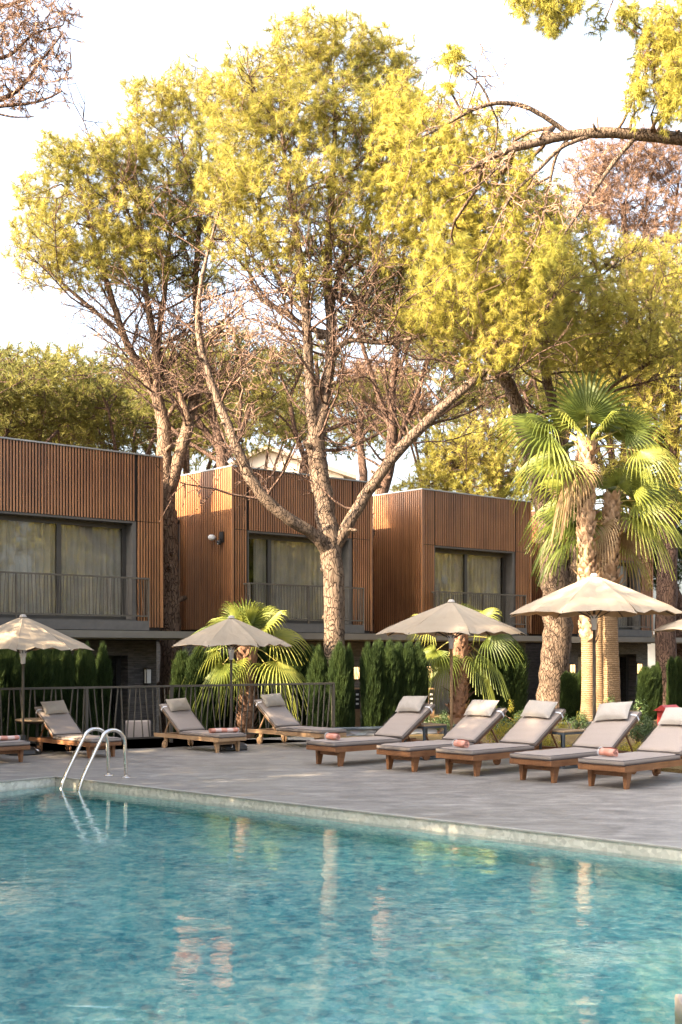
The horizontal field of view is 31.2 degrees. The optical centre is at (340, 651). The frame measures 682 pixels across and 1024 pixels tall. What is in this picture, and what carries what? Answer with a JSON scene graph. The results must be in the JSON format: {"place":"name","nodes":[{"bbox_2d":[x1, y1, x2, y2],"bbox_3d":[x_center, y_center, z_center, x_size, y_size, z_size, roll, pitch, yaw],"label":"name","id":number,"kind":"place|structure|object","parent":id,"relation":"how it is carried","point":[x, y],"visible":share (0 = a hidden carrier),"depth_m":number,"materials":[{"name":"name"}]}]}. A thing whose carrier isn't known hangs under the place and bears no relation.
{"place":"outdoors","nodes":[
{"label":"outdoors","id":0,"kind":"place"},
{"bbox_2d":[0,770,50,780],"bbox_3d":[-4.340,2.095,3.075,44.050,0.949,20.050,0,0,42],"label":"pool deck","id":1,"kind":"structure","parent":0,"point":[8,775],"depth_m":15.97,"materials":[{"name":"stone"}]},
{"bbox_2d":[228,447,356,479],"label":"gabled house","id":2,"kind":"structure","parent":0,"point":[332,471],"depth_m":87.90,"materials":[{"name":"paint"}]},
{"bbox_2d":[0,785,681,1023],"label":"water","id":3,"kind":"structure","parent":0,"point":[120,908],"depth_m":7.81,"materials":[{"name":"liquid"}]},
{"bbox_2d":[0,736,681,846],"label":"pool deck","id":4,"kind":"structure","parent":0,"point":[646,807],"depth_m":14.88,"materials":[{"name":"stone"}]},
{"bbox_2d":[0,740,29,761],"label":"sun lounger","id":5,"kind":"object","parent":4,"relation":"on","point":[18,747],"visible":0.94,"depth_m":17.76,"materials":[{"name":"brown wood"}]},
{"bbox_2d":[15,718,53,751],"bbox_3d":[-4.888,1.353,19.678,0.690,0.535,0.690,0,0,0],"label":"side table","id":6,"kind":"object","parent":4,"relation":"on","point":[37,721],"visible":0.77,"depth_m":19.48,"materials":[{"name":"wood"}]},
{"bbox_2d":[0,614,93,755],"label":"parasol","id":7,"kind":"object","parent":4,"relation":"on","point":[22,635],"visible":0.96,"depth_m":18.86,"materials":[{"name":"fabric"}]},
{"bbox_2d":[29,700,121,757],"bbox_3d":[-4.190,1.204,19.228,0.581,0.833,1.844,0,0,-44],"label":"sun lounger","id":8,"kind":"object","parent":4,"relation":"on","point":[60,725],"visible":0.92,"depth_m":19.40,"materials":[{"name":"fabric"}]},
{"bbox_2d":[59,727,130,790],"bbox_3d":[-3.135,1.849,15.559,0.484,1.745,0.852,0,0,42],"label":"pool ladder","id":9,"kind":"object","parent":4,"relation":"attached to","point":[96,748],"visible":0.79,"depth_m":15.58,"materials":[{"name":"metal"}]},
{"bbox_2d":[0,682,334,742],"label":"terrace railing","id":10,"kind":"object","parent":4,"relation":"on","point":[171,693],"visible":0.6,"depth_m":21.61,"materials":[{"name":"metal"}]},
{"bbox_2d":[154,698,245,752],"bbox_3d":[-2.345,1.204,20.239,0.581,0.833,1.844,0,0,-43],"label":"sun lounger","id":11,"kind":"object","parent":4,"relation":"on","point":[183,719],"visible":0.98,"depth_m":20.38,"materials":[{"name":"fabric"}]},
{"bbox_2d":[208,727,239,732],"bbox_3d":[-1.897,1.278,19.794,0.487,0.082,0.157,0,0,-23],"label":"towel","id":12,"kind":"object","parent":11,"relation":"on","point":[218,730],"visible":1,"depth_m":19.73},
{"bbox_2d":[172,615,290,750],"bbox_3d":[-1.807,0.514,20.133,1.941,2.212,1.941,0,0,37],"label":"parasol","id":13,"kind":"object","parent":4,"relation":"on","point":[230,632],"visible":0.97,"depth_m":19.71,"materials":[{"name":"fabric"}]},
{"bbox_2d":[247,693,345,743],"bbox_3d":[-0.772,1.180,21.081,0.614,0.880,1.949,0,0,-43],"label":"sun lounger","id":14,"kind":"object","parent":4,"relation":"on","point":[278,715],"visible":0.96,"depth_m":21.27,"materials":[{"name":"fabric"}]},
{"bbox_2d":[0,776,681,849],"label":"pool coping","id":15,"kind":"object","parent":4,"relation":"on","point":[476,824],"visible":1,"depth_m":12.14,"materials":[{"name":"stone"}]},
{"bbox_2d":[306,696,435,766],"bbox_3d":[0.518,1.143,17.992,2.158,0.954,0.680,0,0,-40],"label":"sun lounger","id":16,"kind":"object","parent":4,"relation":"on","point":[407,719],"visible":0.94,"depth_m":18.04,"materials":[{"name":"fabric"}]},
{"bbox_2d":[404,723,446,759],"bbox_3d":[1.275,1.359,18.527,0.460,0.522,0.460,0,0,-38],"label":"side table","id":17,"kind":"object","parent":4,"relation":"on","point":[424,726],"visible":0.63,"depth_m":18.37,"materials":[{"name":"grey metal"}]},
{"bbox_2d":[377,700,506,771],"bbox_3d":[1.487,1.160,17.226,2.158,0.919,0.680,0,0,-42],"label":"sun lounger","id":18,"kind":"object","parent":4,"relation":"on","point":[479,721],"visible":0.88,"depth_m":17.34,"materials":[{"name":"fabric"}]},
{"bbox_2d":[375,599,525,729],"bbox_3d":[1.681,0.414,18.626,2.188,2.412,2.188,0,0,-31],"label":"parasol","id":19,"kind":"object","parent":4,"relation":"on","point":[450,618],"visible":0.99,"depth_m":18.14,"materials":[{"name":"fabric"}]},
{"bbox_2d":[436,700,567,775],"bbox_3d":[2.247,1.155,16.663,2.159,0.930,0.680,0,0,-43],"label":"sun lounger","id":20,"kind":"object","parent":4,"relation":"on","point":[535,725],"visible":0.91,"depth_m":16.74,"materials":[{"name":"fabric"}]},
{"bbox_2d":[539,728,584,768],"bbox_3d":[3.112,1.359,17.158,0.480,0.522,0.460,0,0,-38],"label":"side table","id":21,"kind":"object","parent":4,"relation":"on","point":[562,732],"visible":0.49,"depth_m":16.96,"materials":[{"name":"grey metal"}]},
{"bbox_2d":[510,701,641,782],"bbox_3d":[3.110,1.141,15.856,2.159,0.959,0.680,0,0,-43],"label":"sun lounger","id":22,"kind":"object","parent":4,"relation":"on","point":[612,724],"visible":0.84,"depth_m":15.98,"materials":[{"name":"fabric"}]},
{"bbox_2d":[578,707,681,789],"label":"sun lounger","id":23,"kind":"object","parent":4,"relation":"on","point":[659,748],"visible":0.99,"depth_m":14.93,"materials":[{"name":"fabric"}]},
{"bbox_2d":[597,747,617,756],"bbox_3d":[3.197,1.203,14.644,0.116,0.112,0.247,0,0,-37],"label":"towel","id":24,"kind":"object","parent":23,"relation":"on","point":[607,751],"visible":1,"depth_m":14.61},
{"bbox_2d":[0,0,681,629],"label":"sky","id":25,"kind":"structure","parent":0,"point":[572,81],"materials":[{"name":"white"}]},
{"bbox_2d":[354,688,359,726],"bbox_3d":[0.332,1.625,26.189,0.150,1.690,0.122,0,0,-16],"label":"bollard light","id":26,"kind":"object","parent":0,"point":[357,706],"visible":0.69,"depth_m":26.14,"materials":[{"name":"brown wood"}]},
{"label":"ground","id":27,"kind":"structure","parent":0,"visible":0},
{"bbox_2d":[0,661,9,735],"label":"column cypress","id":28,"kind":"object","parent":27,"relation":"on","point":[2,676],"depth_m":21.91,"materials":[{"name":"green plant"}]},
{"bbox_2d":[0,649,28,736],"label":"column cypress","id":29,"kind":"object","parent":27,"relation":"on","point":[10,660],"depth_m":22.05,"materials":[{"name":"green plant"}]},
{"bbox_2d":[19,650,37,739],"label":"column cypress","id":30,"kind":"object","parent":27,"relation":"on","point":[29,666],"depth_m":22.49,"materials":[{"name":"green plant"}]},
{"bbox_2d":[25,649,55,736],"bbox_3d":[-5.635,1.146,22.803,0.725,2.821,0.710,0,0,-5],"label":"column cypress","id":31,"kind":"object","parent":27,"relation":"on","point":[44,672],"depth_m":22.68,"materials":[{"name":"green plant"}]},
{"bbox_2d":[0,0,85,120],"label":"pine tree","id":32,"kind":"object","parent":27,"relation":"on","point":[35,35],"visible":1,"depth_m":17.95,"materials":[{"name":"brown plant"}]},
{"bbox_2d":[0,341,108,449],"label":"umbrella pine","id":33,"kind":"object","parent":27,"relation":"on","point":[34,367],"visible":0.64,"depth_m":41.63,"materials":[{"name":"green plant"}]},
{"bbox_2d":[47,649,65,733],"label":"column cypress","id":34,"kind":"object","parent":27,"relation":"on","point":[56,660],"depth_m":23.14,"materials":[{"name":"green plant"}]},
{"bbox_2d":[62,650,75,721],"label":"column cypress","id":35,"kind":"object","parent":27,"relation":"on","point":[69,670],"depth_m":23.32,"materials":[{"name":"green plant"}]},
{"bbox_2d":[73,649,81,723],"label":"column cypress","id":36,"kind":"object","parent":27,"relation":"on","point":[77,654],"depth_m":24.07,"materials":[{"name":"green plant"}]},
{"bbox_2d":[0,336,157,455],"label":"umbrella pine","id":37,"kind":"object","parent":27,"relation":"on","point":[42,403],"visible":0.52,"depth_m":43.60,"materials":[{"name":"green plant"}]},
{"bbox_2d":[74,639,99,734],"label":"column cypress","id":38,"kind":"object","parent":27,"relation":"on","point":[87,670],"depth_m":23.59,"materials":[{"name":"green plant"}]},
{"bbox_2d":[0,436,196,736],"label":"wood clad villa","id":39,"kind":"object","parent":27,"relation":"on","point":[81,543],"visible":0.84,"depth_m":25.75,"materials":[{"name":"brown wood"}]},
{"bbox_2d":[0,515,125,619],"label":"window","id":40,"kind":"structure","parent":39,"relation":"in","point":[58,522],"depth_m":25.44,"materials":[{"name":"metal"}]},
{"bbox_2d":[73,656,120,736],"bbox_3d":[-6.880,1.221,24.793,5.480,2.259,0.068,0,0,-41],"label":"window","id":41,"kind":"structure","parent":39,"relation":"in","point":[117,658],"depth_m":26.52,"materials":[{"name":"black plastic"}]},
{"bbox_2d":[0,338,208,455],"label":"umbrella pine","id":42,"kind":"object","parent":27,"relation":"on","point":[72,349],"visible":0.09,"depth_m":47.67,"materials":[{"name":"green plant"}]},
{"bbox_2d":[95,642,113,736],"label":"column cypress","id":43,"kind":"object","parent":27,"relation":"on","point":[104,671],"depth_m":24.00,"materials":[{"name":"green plant"}]},
{"bbox_2d":[121,720,153,736],"bbox_3d":[-3.985,1.895,24.000,0.660,1.150,0.660,0,0,-10],"label":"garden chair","id":44,"kind":"object","parent":27,"relation":"on","point":[138,730],"visible":0.19,"depth_m":23.73,"materials":[{"name":"fabric"}]},
{"bbox_2d":[6,342,282,461],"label":"umbrella pine","id":45,"kind":"object","parent":27,"relation":"on","point":[98,390],"visible":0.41,"depth_m":44.20,"materials":[{"name":"green plant"}]},
{"bbox_2d":[0,50,315,732],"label":"pine tree","id":46,"kind":"object","parent":27,"relation":"on","point":[150,248],"visible":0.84,"depth_m":27.55,"materials":[{"name":"green plant"}]},
{"bbox_2d":[167,647,190,731],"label":"column cypress","id":47,"kind":"object","parent":27,"relation":"on","point":[179,665],"depth_m":25.04,"materials":[{"name":"green plant"}]},
{"bbox_2d":[44,333,350,473],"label":"umbrella pine","id":48,"kind":"object","parent":27,"relation":"on","point":[186,467],"visible":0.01,"depth_m":53.50,"materials":[{"name":"brown plant"}]},
{"bbox_2d":[181,645,216,729],"bbox_3d":[-2.868,1.171,24.582,0.806,2.767,0.823,0,0,25],"label":"column cypress","id":49,"kind":"object","parent":27,"relation":"on","point":[195,663],"depth_m":24.41,"materials":[{"name":"green plant"}]},
{"bbox_2d":[208,646,228,727],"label":"column cypress","id":50,"kind":"object","parent":27,"relation":"on","point":[221,719],"depth_m":25.24,"materials":[{"name":"green plant"}]},
{"bbox_2d":[121,280,338,467],"bbox_3d":[-3.437,-4.485,38.060,6.855,13.921,4.682,0,0,0],"label":"pine tree","id":51,"kind":"object","parent":27,"relation":"on","point":[202,427],"visible":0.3,"depth_m":37.87,"materials":[{"name":"brown plant"}]},
{"bbox_2d":[222,649,237,727],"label":"column cypress","id":52,"kind":"object","parent":27,"relation":"on","point":[224,657],"depth_m":25.45,"materials":[{"name":"green plant"}]},
{"bbox_2d":[181,597,312,738],"bbox_3d":[-1.834,0.701,24.578,2.809,3.576,1.690,0,0,0],"label":"fan palm","id":53,"kind":"object","parent":27,"relation":"on","point":[245,667],"visible":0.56,"depth_m":24.41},
{"bbox_2d":[254,646,270,737],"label":"column cypress","id":54,"kind":"object","parent":27,"relation":"on","point":[261,654],"depth_m":24.76,"materials":[{"name":"green plant"}]},
{"bbox_2d":[172,374,368,474],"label":"umbrella pine","id":55,"kind":"object","parent":27,"relation":"on","point":[264,424],"visible":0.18,"depth_m":60.42,"materials":[{"name":"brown plant"}]},
{"bbox_2d":[156,465,421,732],"bbox_3d":[-2.572,-0.895,31.263,6.085,6.730,7.030,0,0,-41],"label":"wood clad villa","id":56,"kind":"object","parent":27,"relation":"on","point":[261,553],"visible":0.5,"depth_m":29.17,"materials":[{"name":"brown wood"}]},
{"bbox_2d":[249,534,341,622],"bbox_3d":[-1.160,-1.715,29.522,3.078,2.067,0.078,0,0,-41],"label":"window","id":57,"kind":"structure","parent":56,"relation":"in","point":[268,538],"depth_m":29.03,"materials":[{"name":"metal"}]},
{"bbox_2d":[270,646,308,737],"bbox_3d":[-1.093,1.172,25.025,0.920,2.740,0.898,0,0,-17],"label":"column cypress","id":58,"kind":"object","parent":27,"relation":"on","point":[298,666],"depth_m":24.84,"materials":[{"name":"green plant"}]},
{"bbox_2d":[290,642,315,725],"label":"column cypress","id":59,"kind":"object","parent":27,"relation":"on","point":[308,665],"depth_m":25.20,"materials":[{"name":"green plant"}]},
{"bbox_2d":[304,644,329,727],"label":"column cypress","id":60,"kind":"object","parent":27,"relation":"on","point":[317,671],"depth_m":24.26,"materials":[{"name":"green plant"}]},
{"bbox_2d":[217,305,426,473],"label":"pine tree","id":61,"kind":"object","parent":27,"relation":"on","point":[293,428],"visible":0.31,"depth_m":40.89,"materials":[{"name":"brown plant"}]},
{"bbox_2d":[95,0,607,714],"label":"pine tree","id":62,"kind":"object","parent":27,"relation":"on","point":[245,170],"visible":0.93,"depth_m":24.71,"materials":[{"name":"green plant"}]},
{"bbox_2d":[295,345,437,480],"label":"pine tree","id":63,"kind":"object","parent":27,"relation":"on","point":[363,472],"visible":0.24,"depth_m":51.81,"materials":[{"name":"brown plant"}]},
{"bbox_2d":[287,236,501,647],"bbox_3d":[1.577,-4.439,33.398,6.338,13.835,3.498,0,0,-12],"label":"pine tree","id":64,"kind":"object","parent":27,"relation":"on","point":[392,433],"visible":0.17,"depth_m":33.39,"materials":[{"name":"brown plant"}]},
{"bbox_2d":[332,356,526,490],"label":"umbrella pine","id":65,"kind":"object","parent":27,"relation":"on","point":[380,444],"visible":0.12,"depth_m":58.60,"materials":[{"name":"brown plant"}]},
{"bbox_2d":[373,488,541,714],"bbox_3d":[1.960,-0.895,35.173,5.875,6.730,7.030,0,0,-41],"label":"wood clad villa","id":66,"kind":"object","parent":27,"relation":"on","point":[433,548],"visible":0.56,"depth_m":33.09,"materials":[{"name":"brown wood"}]},
{"bbox_2d":[435,548,505,622],"bbox_3d":[3.455,-1.715,33.503,3.068,2.067,0.078,0,0,-41],"label":"window","id":67,"kind":"structure","parent":66,"relation":"in","point":[503,556],"depth_m":33.93,"materials":[{"name":"metal"}]},
{"bbox_2d":[335,242,601,495],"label":"umbrella pine","id":68,"kind":"object","parent":27,"relation":"on","point":[434,370],"visible":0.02,"depth_m":57.43,"materials":[{"name":"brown plant"}]},
{"bbox_2d":[390,382,555,510],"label":"pine tree","id":69,"kind":"object","parent":27,"relation":"on","point":[466,468],"visible":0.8,"depth_m":41.38,"materials":[{"name":"green plant"}]},
{"bbox_2d":[340,713,681,772],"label":"planting bed","id":70,"kind":"object","parent":27,"relation":"on","point":[570,739],"visible":0.11,"depth_m":22.11,"materials":[{"name":"plant"}]},
{"bbox_2d":[324,639,350,727],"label":"column cypress","id":71,"kind":"object","parent":70,"relation":"on","point":[338,671],"depth_m":24.07,"materials":[{"name":"green plant"}]},
{"bbox_2d":[346,643,355,726],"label":"column cypress","id":72,"kind":"object","parent":70,"relation":"on","point":[351,660],"depth_m":24.23,"materials":[{"name":"green plant"}]},
{"bbox_2d":[357,640,384,726],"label":"column cypress","id":73,"kind":"object","parent":70,"relation":"on","point":[370,687],"depth_m":24.27,"materials":[{"name":"green plant"}]},
{"bbox_2d":[377,638,399,725],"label":"column cypress","id":74,"kind":"object","parent":70,"relation":"on","point":[389,689],"depth_m":24.43,"materials":[{"name":"green plant"}]},
{"bbox_2d":[394,638,416,706],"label":"column cypress","id":75,"kind":"object","parent":70,"relation":"on","point":[405,657],"depth_m":24.63,"materials":[{"name":"green plant"}]},
{"bbox_2d":[405,638,429,722],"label":"column cypress","id":76,"kind":"object","parent":70,"relation":"on","point":[419,668],"depth_m":24.78,"materials":[{"name":"green plant"}]},
{"bbox_2d":[425,709,453,733],"bbox_3d":[1.854,1.342,23.388,0.538,0.479,0.624,0,0,-12],"label":"shrub","id":77,"kind":"object","parent":70,"relation":"on","point":[441,718],"visible":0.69,"depth_m":23.31,"materials":[{"name":"green plant"}]},
{"bbox_2d":[333,721,592,735],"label":"stone wall","id":78,"kind":"structure","parent":70,"relation":"on","point":[361,731],"depth_m":22.85,"materials":[{"name":"grey stone"}]},
{"bbox_2d":[406,603,523,724],"bbox_3d":[2.575,0.286,25.714,2.517,2.642,1.637,0,0,0],"label":"fan palm","id":79,"kind":"object","parent":70,"relation":"on","point":[462,661],"visible":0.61,"depth_m":25.41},
{"bbox_2d":[467,656,488,705],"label":"column cypress","id":80,"kind":"object","parent":70,"relation":"on","point":[473,696],"depth_m":26.02,"materials":[{"name":"green plant"}]},
{"bbox_2d":[465,703,521,742],"bbox_3d":[2.389,1.185,19.184,0.896,0.796,0.832,0,0,4],"label":"shrub","id":81,"kind":"object","parent":70,"relation":"on","point":[504,728],"visible":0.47,"depth_m":19.09,"materials":[{"name":"green plant"}]},
{"bbox_2d":[484,643,515,721],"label":"column cypress","id":82,"kind":"object","parent":70,"relation":"on","point":[505,675],"depth_m":26.02,"materials":[{"name":"green plant"}]},
{"bbox_2d":[339,111,681,708],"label":"pine tree","id":83,"kind":"object","parent":70,"relation":"on","point":[556,647],"visible":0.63,"depth_m":28.07,"materials":[{"name":"green plant"}]},
{"bbox_2d":[507,643,530,722],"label":"column cypress","id":84,"kind":"object","parent":70,"relation":"on","point":[518,681],"depth_m":26.13,"materials":[{"name":"green plant"}]},
{"bbox_2d":[360,0,681,386],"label":"pine tree","id":85,"kind":"object","parent":70,"relation":"on","point":[459,187],"visible":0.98,"depth_m":23.40,"materials":[{"name":"green plant"}]},
{"bbox_2d":[559,671,573,721],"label":"column cypress","id":86,"kind":"object","parent":70,"relation":"on","point":[565,683],"depth_m":27.42,"materials":[{"name":"green plant"}]},
{"bbox_2d":[568,671,578,720],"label":"column cypress","id":87,"kind":"object","parent":70,"relation":"on","point":[574,693],"depth_m":27.52,"materials":[{"name":"green plant"}]},
{"bbox_2d":[562,710,590,729],"bbox_3d":[4.491,1.342,23.385,0.538,0.479,0.624,0,0,2],"label":"shrub","id":88,"kind":"object","parent":70,"relation":"on","point":[580,723],"visible":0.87,"depth_m":23.29,"materials":[{"name":"green plant"}]},
{"bbox_2d":[576,670,580,718],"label":"column cypress","id":89,"kind":"object","parent":70,"relation":"on","point":[579,693],"depth_m":27.92,"materials":[{"name":"green plant"}]},
{"bbox_2d":[487,368,681,720],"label":"fan palm","id":90,"kind":"object","parent":70,"relation":"on","point":[580,409],"visible":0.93,"depth_m":24.89,"materials":[{"name":"plant"}]},
{"bbox_2d":[509,573,681,719],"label":"parasol","id":91,"kind":"object","parent":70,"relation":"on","point":[594,596],"visible":0.99,"depth_m":17.18,"materials":[{"name":"fabric"}]},
{"bbox_2d":[525,512,666,711],"bbox_3d":[5.568,-0.769,26.869,3.030,4.716,1.781,0,0,0],"label":"fan palm","id":92,"kind":"object","parent":70,"relation":"on","point":[599,676],"visible":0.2,"depth_m":26.49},
{"bbox_2d":[518,461,681,702],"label":"fan palm","id":93,"kind":"object","parent":70,"relation":"on","point":[646,497],"visible":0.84,"depth_m":25.45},
{"bbox_2d":[627,713,657,743],"bbox_3d":[4.976,1.309,20.568,0.710,0.547,0.822,0,0,-10],"label":"shrub","id":94,"kind":"object","parent":70,"relation":"on","point":[643,723],"visible":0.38,"depth_m":20.47,"materials":[{"name":"green plant"}]},
{"bbox_2d":[630,721,654,741],"bbox_3d":[4.972,1.341,19.562,0.653,0.482,0.564,0,0,-43],"label":"shrub","id":95,"kind":"object","parent":70,"relation":"on","point":[644,733],"visible":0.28,"depth_m":19.64,"materials":[{"name":"green plant"}]},
{"bbox_2d":[634,666,656,721],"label":"column cypress","id":96,"kind":"object","parent":70,"relation":"on","point":[646,684],"depth_m":26.88,"materials":[{"name":"green plant"}]},
{"bbox_2d":[649,665,659,719],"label":"column cypress","id":97,"kind":"object","parent":70,"relation":"on","point":[656,673],"depth_m":28.13,"materials":[{"name":"green plant"}]},
{"bbox_2d":[655,660,662,705],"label":"column cypress","id":98,"kind":"object","parent":70,"relation":"on","point":[660,686],"depth_m":28.53,"materials":[{"name":"green plant"}]},
{"bbox_2d":[651,619,681,633],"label":"parasol","id":99,"kind":"object","parent":70,"relation":"on","point":[672,626],"visible":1,"depth_m":16.83,"materials":[{"name":"fabric"}]},
{"bbox_2d":[665,655,677,704],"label":"column cypress","id":100,"kind":"object","parent":70,"relation":"on","point":[671,683],"depth_m":27.93,"materials":[{"name":"green plant"}]},
{"bbox_2d":[675,656,681,707],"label":"column cypress","id":101,"kind":"object","parent":70,"relation":"on","point":[678,661],"depth_m":28.12,"materials":[{"name":"green plant"}]},
{"bbox_2d":[402,296,681,501],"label":"umbrella pine","id":102,"kind":"object","parent":27,"relation":"on","point":[527,390],"visible":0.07,"depth_m":51.21,"materials":[{"name":"green plant"}]},
{"bbox_2d":[467,238,681,498],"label":"umbrella pine","id":103,"kind":"object","parent":27,"relation":"on","point":[591,432],"visible":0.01,"depth_m":54.28,"materials":[{"name":"green plant"}]},
{"bbox_2d":[518,222,681,704],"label":"pine tree","id":104,"kind":"object","parent":27,"relation":"on","point":[670,415],"visible":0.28,"depth_m":35.70,"materials":[{"name":"green plant"}]},
{"bbox_2d":[526,509,681,710],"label":"wood clad villa","id":105,"kind":"object","parent":27,"relation":"on","point":[635,637],"visible":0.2,"depth_m":37.64,"materials":[{"name":"brown wood"}]},
{"bbox_2d":[578,654,627,701],"bbox_3d":[7.931,1.221,37.573,2.880,2.259,0.068,0,0,-41],"label":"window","id":106,"kind":"structure","parent":105,"relation":"in","point":[579,655],"depth_m":38.45,"materials":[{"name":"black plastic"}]},
{"bbox_2d":[553,122,681,498],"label":"pine tree","id":107,"kind":"object","parent":27,"relation":"on","point":[611,204],"visible":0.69,"depth_m":46.51,"materials":[{"name":"brown plant"}]},
{"bbox_2d":[600,461,681,659],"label":"pine tree","id":108,"kind":"object","parent":27,"relation":"on","point":[679,616],"visible":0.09,"depth_m":39.82,"materials":[{"name":"brown plant"}]},
{"bbox_2d":[648,631,654,667],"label":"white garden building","id":109,"kind":"structure","parent":27,"relation":"on","point":[651,654],"depth_m":46.62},
{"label":"pool basin","id":110,"kind":"structure","parent":27,"relation":"in","visible":0},
{"bbox_2d":[0,778,681,860],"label":"pool waterline band","id":111,"kind":"object","parent":110,"relation":"attached to","point":[623,848],"visible":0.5,"depth_m":12.17,"materials":[{"name":"tile"}]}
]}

